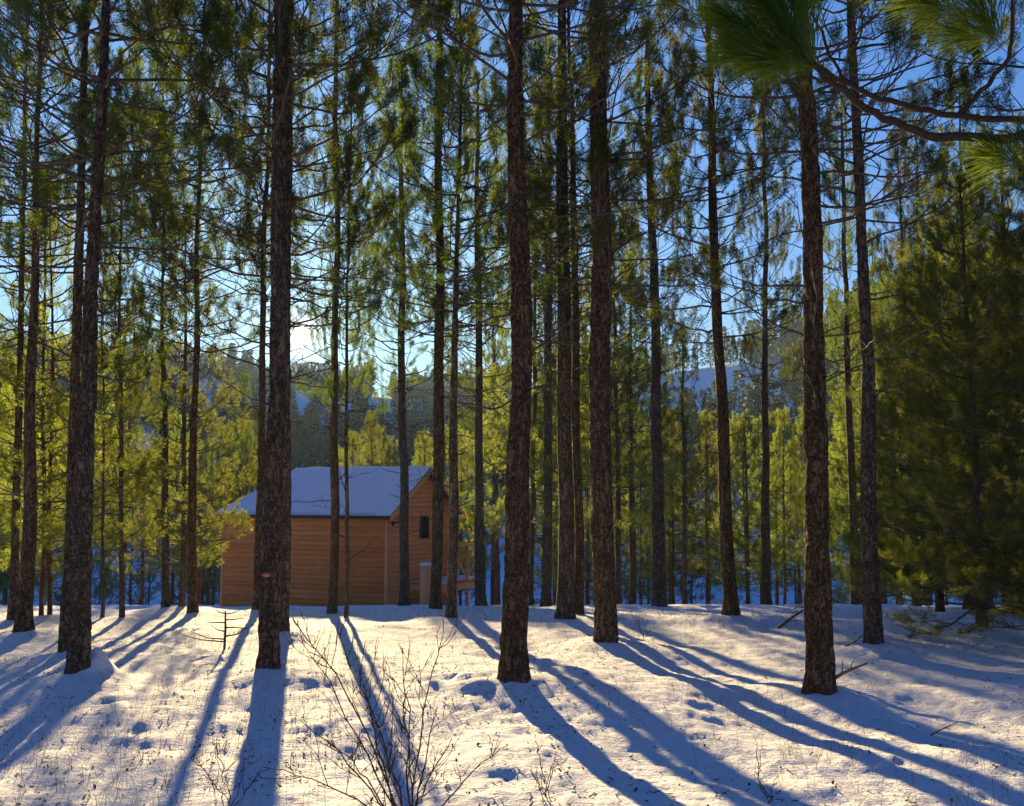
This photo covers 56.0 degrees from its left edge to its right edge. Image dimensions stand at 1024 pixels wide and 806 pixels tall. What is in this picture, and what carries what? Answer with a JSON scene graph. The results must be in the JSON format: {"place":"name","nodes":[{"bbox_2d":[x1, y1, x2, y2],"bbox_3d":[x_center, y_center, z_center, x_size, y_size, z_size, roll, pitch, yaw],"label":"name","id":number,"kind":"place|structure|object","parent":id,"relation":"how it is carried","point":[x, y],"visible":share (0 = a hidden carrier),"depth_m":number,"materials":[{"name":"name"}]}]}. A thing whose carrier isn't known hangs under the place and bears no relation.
{"place":"outdoors","nodes":[
{"label":"outdoors","id":0,"kind":"place"},
{"bbox_2d":[0,353,1023,805],"bbox_3d":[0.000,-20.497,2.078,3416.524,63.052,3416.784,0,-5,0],"label":"ground","id":1,"kind":"structure","parent":0,"point":[948,683],"depth_m":7.65,"materials":[{"name":"white snow"}]},
{"bbox_2d":[19,434,65,598],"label":"pine tree","id":2,"kind":"object","parent":1,"relation":"on","point":[54,577],"visible":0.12,"depth_m":38.66,"materials":[{"name":"green plant"}]},
{"bbox_2d":[1,381,97,605],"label":"pine tree","id":3,"kind":"object","parent":1,"relation":"on","point":[40,484],"visible":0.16,"depth_m":31.74,"materials":[{"name":"green plant"}]},
{"bbox_2d":[0,172,113,615],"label":"pine tree","id":4,"kind":"object","parent":1,"relation":"on","point":[41,375],"visible":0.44,"depth_m":14.37,"materials":[{"name":"green plant"}]},
{"bbox_2d":[0,0,152,620],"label":"pine tree","id":5,"kind":"object","parent":1,"relation":"on","point":[14,575],"visible":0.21,"depth_m":14.07,"materials":[{"name":"green plant"}]},
{"bbox_2d":[36,372,117,552],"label":"pine tree","id":6,"kind":"object","parent":1,"relation":"on","point":[54,505],"visible":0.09,"depth_m":35.63,"materials":[{"name":"green plant"}]},
{"bbox_2d":[0,151,156,614],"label":"pine tree","id":7,"kind":"object","parent":1,"relation":"on","point":[50,568],"visible":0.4,"depth_m":14.53,"materials":[{"name":"green plant"}]},
{"bbox_2d":[35,455,127,605],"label":"pine tree","id":8,"kind":"object","parent":1,"relation":"on","point":[95,590],"visible":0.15,"depth_m":55.38,"materials":[{"name":"green plant"}]},
{"bbox_2d":[0,0,171,632],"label":"pine tree","id":9,"kind":"object","parent":1,"relation":"on","point":[24,619],"visible":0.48,"depth_m":12.23,"materials":[{"name":"green plant"}]},
{"bbox_2d":[21,216,170,617],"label":"pine tree","id":10,"kind":"object","parent":1,"relation":"on","point":[113,535],"visible":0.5,"depth_m":14.48,"materials":[{"name":"green plant"}]},
{"bbox_2d":[57,98,182,617],"bbox_3d":[-5.976,-0.624,14.745,1.856,8.356,1.554,0,-5,0],"label":"pine tree","id":11,"kind":"object","parent":1,"relation":"on","point":[137,339],"visible":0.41,"depth_m":14.62,"materials":[{"name":"green plant"}]},
{"bbox_2d":[0,0,248,652],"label":"pine tree","id":12,"kind":"object","parent":1,"relation":"on","point":[73,396],"visible":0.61,"depth_m":10.76,"materials":[{"name":"green plant"}]},
{"bbox_2d":[93,421,161,604],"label":"pine tree","id":13,"kind":"object","parent":1,"relation":"on","point":[130,587],"visible":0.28,"depth_m":43.49,"materials":[{"name":"green plant"}]},
{"bbox_2d":[93,453,178,604],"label":"pine tree","id":14,"kind":"object","parent":1,"relation":"on","point":[143,569],"visible":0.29,"depth_m":31.99,"materials":[{"name":"green plant"}]},
{"bbox_2d":[0,0,274,673],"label":"pine tree","id":15,"kind":"object","parent":1,"relation":"on","point":[78,652],"visible":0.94,"depth_m":8.93,"materials":[{"name":"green plant"}]},
{"bbox_2d":[97,286,180,604],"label":"pine tree","id":16,"kind":"object","parent":1,"relation":"on","point":[129,426],"visible":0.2,"depth_m":37.39,"materials":[{"name":"green plant"}]},
{"bbox_2d":[63,0,243,607],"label":"pine tree","id":17,"kind":"object","parent":1,"relation":"on","point":[165,592],"visible":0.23,"depth_m":16.62,"materials":[{"name":"green plant"}]},
{"bbox_2d":[133,413,208,604],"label":"pine tree","id":18,"kind":"object","parent":1,"relation":"on","point":[175,492],"visible":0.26,"depth_m":47.86,"materials":[{"name":"green plant"}]},
{"bbox_2d":[101,197,257,606],"bbox_3d":[-5.816,-0.019,16.912,2.755,7.778,2.622,0,-5,0],"label":"pine tree","id":19,"kind":"object","parent":1,"relation":"on","point":[183,504],"visible":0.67,"depth_m":16.84,"materials":[{"name":"green plant"}]},
{"bbox_2d":[159,440,227,604],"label":"pine tree","id":20,"kind":"object","parent":1,"relation":"on","point":[200,537],"visible":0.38,"depth_m":36.04,"materials":[{"name":"green plant"}]},
{"bbox_2d":[170,454,221,594],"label":"pine tree","id":21,"kind":"object","parent":1,"relation":"on","point":[206,512],"visible":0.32,"depth_m":40.98,"materials":[{"name":"green plant"}]},
{"bbox_2d":[112,0,293,612],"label":"pine tree","id":22,"kind":"object","parent":1,"relation":"on","point":[192,604],"visible":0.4,"depth_m":16.18,"materials":[{"name":"green plant"}]},
{"bbox_2d":[171,434,234,604],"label":"pine tree","id":23,"kind":"object","parent":1,"relation":"on","point":[208,585],"visible":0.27,"depth_m":44.91,"materials":[{"name":"green plant"}]},
{"bbox_2d":[202,436,239,604],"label":"pine tree","id":24,"kind":"object","parent":1,"relation":"on","point":[229,446],"visible":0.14,"depth_m":58.19,"materials":[{"name":"green plant"}]},
{"bbox_2d":[191,737,269,805],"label":"bare weed","id":25,"kind":"object","parent":1,"relation":"on","point":[212,782],"visible":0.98,"depth_m":4.97,"materials":[{"name":"brown plant"}]},
{"bbox_2d":[212,373,256,533],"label":"pine tree","id":26,"kind":"object","parent":1,"relation":"on","point":[243,376],"visible":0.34,"depth_m":54.94,"materials":[{"name":"green plant"}]},
{"bbox_2d":[211,428,257,573],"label":"pine tree","id":27,"kind":"object","parent":1,"relation":"on","point":[245,439],"visible":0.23,"depth_m":44.17,"materials":[{"name":"green plant"}]},
{"bbox_2d":[184,0,352,609],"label":"pine tree","id":28,"kind":"object","parent":1,"relation":"on","point":[261,451],"visible":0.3,"depth_m":16.40,"materials":[{"name":"green plant"}]},
{"bbox_2d":[125,0,424,631],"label":"pine tree","id":29,"kind":"object","parent":1,"relation":"on","point":[286,535],"visible":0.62,"depth_m":12.11,"materials":[{"name":"green plant"}]},
{"bbox_2d":[103,0,483,668],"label":"pine tree","id":30,"kind":"object","parent":1,"relation":"on","point":[281,26],"visible":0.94,"depth_m":8.99,"materials":[{"name":"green plant"}]},
{"bbox_2d":[253,0,426,613],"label":"pine tree","id":31,"kind":"object","parent":1,"relation":"on","point":[332,605],"visible":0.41,"depth_m":15.76,"materials":[{"name":"green plant"}]},
{"bbox_2d":[290,66,401,617],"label":"pine tree","id":32,"kind":"object","parent":1,"relation":"on","point":[347,376],"visible":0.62,"depth_m":14.82,"materials":[{"name":"green plant"}]},
{"bbox_2d":[215,465,484,606],"bbox_3d":[-4.892,4.594,30.625,7.695,5.186,4.590,-3,-6,25],"label":"wooden cabin","id":33,"kind":"object","parent":1,"relation":"on","point":[374,565],"visible":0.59,"depth_m":28.95,"materials":[{"name":"brown wood"}]},
{"bbox_2d":[338,428,366,466],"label":"pine tree","id":34,"kind":"object","parent":1,"relation":"on","point":[352,441],"visible":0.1,"depth_m":39.46,"materials":[{"name":"green plant"}]},
{"bbox_2d":[355,410,385,465],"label":"pine tree","id":35,"kind":"object","parent":1,"relation":"on","point":[371,456],"visible":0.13,"depth_m":49.94,"materials":[{"name":"green plant"}]},
{"bbox_2d":[250,600,500,805],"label":"bare shrub","id":36,"kind":"object","parent":1,"relation":"on","point":[388,767],"visible":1,"depth_m":4.43,"materials":[{"name":"brown plant"}]},
{"bbox_2d":[338,54,458,605],"bbox_3d":[-2.877,-1.827,23.639,3.090,14.119,3.040,1,-6,-10],"label":"pine tree","id":37,"kind":"object","parent":1,"relation":"on","point":[404,595],"visible":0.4,"depth_m":23.42,"materials":[{"name":"green plant"}]},
{"bbox_2d":[411,428,432,466],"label":"pine tree","id":38,"kind":"object","parent":1,"relation":"on","point":[423,439],"visible":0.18,"depth_m":39.01,"materials":[{"name":"green plant"}]},
{"bbox_2d":[355,0,535,608],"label":"pine tree","id":39,"kind":"object","parent":1,"relation":"on","point":[435,600],"visible":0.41,"depth_m":18.18,"materials":[{"name":"green plant"}]},
{"bbox_2d":[432,424,473,592],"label":"pine tree","id":40,"kind":"object","parent":1,"relation":"on","point":[463,499],"visible":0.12,"depth_m":42.09,"materials":[{"name":"green plant"}]},
{"bbox_2d":[341,0,584,617],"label":"pine tree","id":41,"kind":"object","parent":1,"relation":"on","point":[452,569],"visible":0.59,"depth_m":14.49,"materials":[{"name":"green plant"}]},
{"bbox_2d":[446,431,493,604],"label":"pine tree","id":42,"kind":"object","parent":1,"relation":"on","point":[463,475],"visible":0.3,"depth_m":46.94,"materials":[{"name":"green plant"}]},
{"bbox_2d":[411,63,539,605],"bbox_3d":[-0.934,-1.970,25.944,3.321,15.351,3.050,-4,-7,39],"label":"pine tree","id":43,"kind":"object","parent":1,"relation":"on","point":[479,576],"visible":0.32,"depth_m":25.77,"materials":[{"name":"green plant"}]},
{"bbox_2d":[458,424,504,588],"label":"pine tree","id":44,"kind":"object","parent":1,"relation":"on","point":[501,549],"visible":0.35,"depth_m":42.39,"materials":[{"name":"green plant"}]},
{"bbox_2d":[448,265,537,604],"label":"pine tree","id":45,"kind":"object","parent":1,"relation":"on","point":[470,459],"visible":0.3,"depth_m":37.99,"materials":[{"name":"green plant"}]},
{"bbox_2d":[463,321,530,604],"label":"pine tree","id":46,"kind":"object","parent":1,"relation":"on","point":[492,573],"visible":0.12,"depth_m":49.01,"materials":[{"name":"green plant"}]},
{"bbox_2d":[0,231,1023,589],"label":"hillside forest","id":47,"kind":"object","parent":1,"relation":"on","point":[304,451],"visible":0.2,"depth_m":211.12,"materials":[{"name":"green plant"}]},
{"bbox_2d":[0,598,1023,805],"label":"dry grass","id":48,"kind":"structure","parent":1,"relation":"on","point":[789,753],"depth_m":6.92,"materials":[{"name":"plant"}]},
{"bbox_2d":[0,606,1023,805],"bbox_3d":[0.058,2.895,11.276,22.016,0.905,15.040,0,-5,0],"label":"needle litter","id":49,"kind":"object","parent":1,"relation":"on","point":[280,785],"visible":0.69,"depth_m":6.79,"materials":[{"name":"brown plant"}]},
{"bbox_2d":[457,197,615,604],"bbox_3d":[0.756,-0.329,29.682,4.879,13.548,4.544,0,-5,0],"label":"pine tree","id":50,"kind":"object","parent":1,"relation":"on","point":[534,481],"visible":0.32,"depth_m":29.00,"materials":[{"name":"green plant"}]},
{"bbox_2d":[379,0,702,683],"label":"pine tree","id":51,"kind":"object","parent":1,"relation":"on","point":[513,665],"visible":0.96,"depth_m":8.51,"materials":[{"name":"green plant"}]},
{"bbox_2d":[529,455,558,594],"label":"pine tree","id":52,"kind":"object","parent":1,"relation":"on","point":[553,560],"visible":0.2,"depth_m":32.33,"materials":[{"name":"green plant"}]},
{"bbox_2d":[529,332,558,604],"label":"pine tree","id":53,"kind":"object","parent":1,"relation":"on","point":[554,590],"visible":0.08,"depth_m":41.82,"materials":[{"name":"green plant"}]},
{"bbox_2d":[501,35,591,606],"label":"pine tree","id":54,"kind":"object","parent":1,"relation":"on","point":[547,540],"visible":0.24,"depth_m":28.22,"materials":[{"name":"green plant"}]},
{"bbox_2d":[506,254,588,475],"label":"pine tree","id":55,"kind":"object","parent":1,"relation":"on","point":[541,416],"visible":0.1,"depth_m":30.74,"materials":[{"name":"green plant"}]},
{"bbox_2d":[466,0,674,618],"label":"pine tree","id":56,"kind":"object","parent":1,"relation":"on","point":[565,602],"visible":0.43,"depth_m":14.62,"materials":[{"name":"green plant"}]},
{"bbox_2d":[492,0,651,614],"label":"pine tree","id":57,"kind":"object","parent":1,"relation":"on","point":[579,540],"visible":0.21,"depth_m":15.27,"materials":[{"name":"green plant"}]},
{"bbox_2d":[540,424,627,604],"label":"pine tree","id":58,"kind":"object","parent":1,"relation":"on","point":[587,579],"visible":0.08,"depth_m":42.08,"materials":[{"name":"green plant"}]},
{"bbox_2d":[554,242,650,475],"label":"pine tree","id":59,"kind":"object","parent":1,"relation":"on","point":[628,390],"visible":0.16,"depth_m":31.06,"materials":[{"name":"green plant"}]},
{"bbox_2d":[584,432,650,600],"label":"pine tree","id":60,"kind":"object","parent":1,"relation":"on","point":[627,549],"visible":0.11,"depth_m":46.78,"materials":[{"name":"green plant"}]},
{"bbox_2d":[584,477,651,603],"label":"pine tree","id":61,"kind":"object","parent":1,"relation":"on","point":[625,568],"visible":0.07,"depth_m":51.27,"materials":[{"name":"green plant"}]},
{"bbox_2d":[552,208,687,603],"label":"pine tree","id":62,"kind":"object","parent":1,"relation":"on","point":[617,481],"visible":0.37,"depth_m":29.17,"materials":[{"name":"green plant"}]},
{"bbox_2d":[588,221,686,603],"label":"pine tree","id":63,"kind":"object","parent":1,"relation":"on","point":[633,581],"visible":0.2,"depth_m":34.46,"materials":[{"name":"green plant"}]},
{"bbox_2d":[613,410,677,604],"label":"pine tree","id":64,"kind":"object","parent":1,"relation":"on","point":[641,557],"visible":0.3,"depth_m":42.98,"materials":[{"name":"green plant"}]},
{"bbox_2d":[463,0,836,642],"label":"pine tree","id":65,"kind":"object","parent":1,"relation":"on","point":[599,160],"visible":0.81,"depth_m":11.73,"materials":[{"name":"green plant"}]},
{"bbox_2d":[621,426,679,604],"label":"pine tree","id":66,"kind":"object","parent":1,"relation":"on","point":[648,600],"visible":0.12,"depth_m":63.87,"materials":[{"name":"green plant"}]},
{"bbox_2d":[585,7,725,606],"bbox_3d":[3.564,-2.491,23.974,2.956,15.466,3.131,5,-7,-40],"label":"pine tree","id":67,"kind":"object","parent":1,"relation":"on","point":[659,594],"visible":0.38,"depth_m":23.46,"materials":[{"name":"green plant"}]},
{"bbox_2d":[636,407,701,604],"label":"pine tree","id":68,"kind":"object","parent":1,"relation":"on","point":[668,554],"visible":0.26,"depth_m":37.69,"materials":[{"name":"green plant"}]},
{"bbox_2d":[628,408,719,604],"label":"pine tree","id":69,"kind":"object","parent":1,"relation":"on","point":[671,544],"visible":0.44,"depth_m":35.78,"materials":[{"name":"green plant"}]},
{"bbox_2d":[638,441,711,603],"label":"pine tree","id":70,"kind":"object","parent":1,"relation":"on","point":[689,592],"visible":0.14,"depth_m":56.52,"materials":[{"name":"green plant"}]},
{"bbox_2d":[641,319,719,603],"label":"pine tree","id":71,"kind":"object","parent":1,"relation":"on","point":[685,487],"visible":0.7,"depth_m":30.82,"materials":[{"name":"green plant"}]},
{"bbox_2d":[674,413,743,603],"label":"pine tree","id":72,"kind":"object","parent":1,"relation":"on","point":[705,521],"visible":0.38,"depth_m":36.99,"materials":[{"name":"green plant"}]},
{"bbox_2d":[667,409,752,603],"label":"pine tree","id":73,"kind":"object","parent":1,"relation":"on","point":[716,436],"visible":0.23,"depth_m":44.80,"materials":[{"name":"green plant"}]},
{"bbox_2d":[609,0,841,615],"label":"pine tree","id":74,"kind":"object","parent":1,"relation":"on","point":[730,603],"visible":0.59,"depth_m":14.78,"materials":[{"name":"green plant"}]},
{"bbox_2d":[711,410,779,591],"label":"pine tree","id":75,"kind":"object","parent":1,"relation":"on","point":[743,498],"visible":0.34,"depth_m":34.41,"materials":[{"name":"green plant"}]},
{"bbox_2d":[701,409,793,603],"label":"pine tree","id":76,"kind":"object","parent":1,"relation":"on","point":[747,539],"visible":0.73,"depth_m":31.14,"materials":[{"name":"green plant"}]},
{"bbox_2d":[718,415,791,603],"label":"pine tree","id":77,"kind":"object","parent":1,"relation":"on","point":[758,422],"visible":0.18,"depth_m":63.66,"materials":[{"name":"green plant"}]},
{"bbox_2d":[715,68,803,604],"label":"pine tree","id":78,"kind":"object","parent":1,"relation":"on","point":[766,597],"visible":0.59,"depth_m":29.28,"materials":[{"name":"green plant"}]},
{"bbox_2d":[734,409,805,604],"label":"pine tree","id":79,"kind":"object","parent":1,"relation":"on","point":[772,416],"visible":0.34,"depth_m":38.95,"materials":[{"name":"green plant"}]},
{"bbox_2d":[750,405,805,604],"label":"pine tree","id":80,"kind":"object","parent":1,"relation":"on","point":[792,453],"visible":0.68,"depth_m":37.28,"materials":[{"name":"green plant"}]},
{"bbox_2d":[771,435,805,603],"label":"pine tree","id":81,"kind":"object","parent":1,"relation":"on","point":[799,577],"visible":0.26,"depth_m":42.41,"materials":[{"name":"green plant"}]},
{"bbox_2d":[772,472,804,603],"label":"pine tree","id":82,"kind":"object","parent":1,"relation":"on","point":[789,574],"visible":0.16,"depth_m":46.12,"materials":[{"name":"green plant"}]},
{"bbox_2d":[632,0,977,695],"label":"pine tree","id":83,"kind":"object","parent":1,"relation":"on","point":[820,672],"visible":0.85,"depth_m":8.59,"materials":[{"name":"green plant"}]},
{"bbox_2d":[770,402,841,585],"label":"pine tree","id":84,"kind":"object","parent":1,"relation":"on","point":[800,428],"visible":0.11,"depth_m":57.58,"materials":[{"name":"green plant"}]},
{"bbox_2d":[796,483,849,603],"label":"pine tree","id":85,"kind":"object","parent":1,"relation":"on","point":[832,574],"visible":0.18,"depth_m":53.70,"materials":[{"name":"green plant"}]},
{"bbox_2d":[831,481,861,602],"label":"pine tree","id":86,"kind":"object","parent":1,"relation":"on","point":[840,574],"visible":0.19,"depth_m":51.81,"materials":[{"name":"green plant"}]},
{"bbox_2d":[802,99,900,604],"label":"pine tree","id":87,"kind":"object","parent":1,"relation":"on","point":[855,598],"visible":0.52,"depth_m":30.38,"materials":[{"name":"green plant"}]},
{"bbox_2d":[681,0,1023,195],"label":"pine tree","id":88,"kind":"object","parent":1,"relation":"on","point":[740,51],"visible":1,"depth_m":2.59,"materials":[{"name":"green plant"}]},
{"bbox_2d":[828,365,885,550],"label":"pine tree","id":89,"kind":"object","parent":1,"relation":"on","point":[836,491],"visible":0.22,"depth_m":38.23,"materials":[{"name":"green plant"}]},
{"bbox_2d":[696,0,1023,644],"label":"pine tree","id":90,"kind":"object","parent":1,"relation":"on","point":[873,631],"visible":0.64,"depth_m":11.34,"materials":[{"name":"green plant"}]},
{"bbox_2d":[826,227,902,603],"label":"pine tree","id":91,"kind":"object","parent":1,"relation":"on","point":[833,395],"visible":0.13,"depth_m":35.43,"materials":[{"name":"green plant"}]},
{"bbox_2d":[848,337,928,604],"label":"pine tree","id":92,"kind":"object","parent":1,"relation":"on","point":[877,388],"visible":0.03,"depth_m":32.65,"materials":[{"name":"green plant"}]},
{"bbox_2d":[841,263,937,604],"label":"pine tree","id":93,"kind":"object","parent":1,"relation":"on","point":[888,267],"visible":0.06,"depth_m":37.46,"materials":[{"name":"green plant"}]},
{"bbox_2d":[840,127,952,605],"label":"pine tree","id":94,"kind":"object","parent":1,"relation":"on","point":[889,243],"visible":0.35,"depth_m":27.32,"materials":[{"name":"green plant"}]},
{"bbox_2d":[844,114,983,605],"bbox_3d":[12.540,-1.240,29.662,4.081,15.802,3.597,-2,-6,28],"label":"pine tree","id":95,"kind":"object","parent":1,"relation":"on","point":[855,307],"visible":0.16,"depth_m":29.88,"materials":[{"name":"green plant"}]},
{"bbox_2d":[828,255,1018,611],"bbox_3d":[8.009,0.726,18.350,4.337,7.310,3.976,-3,-7,25],"label":"pine tree","id":96,"kind":"object","parent":1,"relation":"on","point":[939,595],"visible":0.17,"depth_m":18.53,"materials":[{"name":"green plant"}]},
{"bbox_2d":[840,142,1023,639],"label":"pine tree","id":97,"kind":"object","parent":1,"relation":"on","point":[917,407],"visible":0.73,"depth_m":12.53,"materials":[{"name":"green plant"}]},
{"bbox_2d":[843,168,1023,608],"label":"pine tree","id":98,"kind":"object","parent":1,"relation":"on","point":[921,246],"visible":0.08,"depth_m":20.87,"materials":[{"name":"green plant"}]},
{"bbox_2d":[870,2,1023,192],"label":"pine tree","id":99,"kind":"object","parent":1,"relation":"on","point":[1000,110],"visible":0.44,"depth_m":11.50,"materials":[{"name":"green plant"}]},
{"bbox_2d":[876,111,1023,613],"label":"pine tree","id":100,"kind":"object","parent":1,"relation":"on","point":[950,323],"visible":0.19,"depth_m":16.61,"materials":[{"name":"green plant"}]},
{"bbox_2d":[880,140,1023,631],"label":"pine tree","id":101,"kind":"object","parent":1,"relation":"on","point":[980,566],"visible":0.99,"depth_m":10.78,"materials":[{"name":"green plant"}]},
{"bbox_2d":[904,69,1023,606],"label":"pine tree","id":102,"kind":"object","parent":1,"relation":"on","point":[925,194],"visible":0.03,"depth_m":24.77,"materials":[{"name":"green plant"}]},
{"bbox_2d":[968,350,1023,603],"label":"pine tree","id":103,"kind":"object","parent":1,"relation":"on","point":[988,434],"visible":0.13,"depth_m":15.23,"materials":[{"name":"green plant"}]},
{"bbox_2d":[0,0,1023,397],"label":"sky","id":104,"kind":"structure","parent":0,"point":[1017,91],"materials":[{"name":"blue"}]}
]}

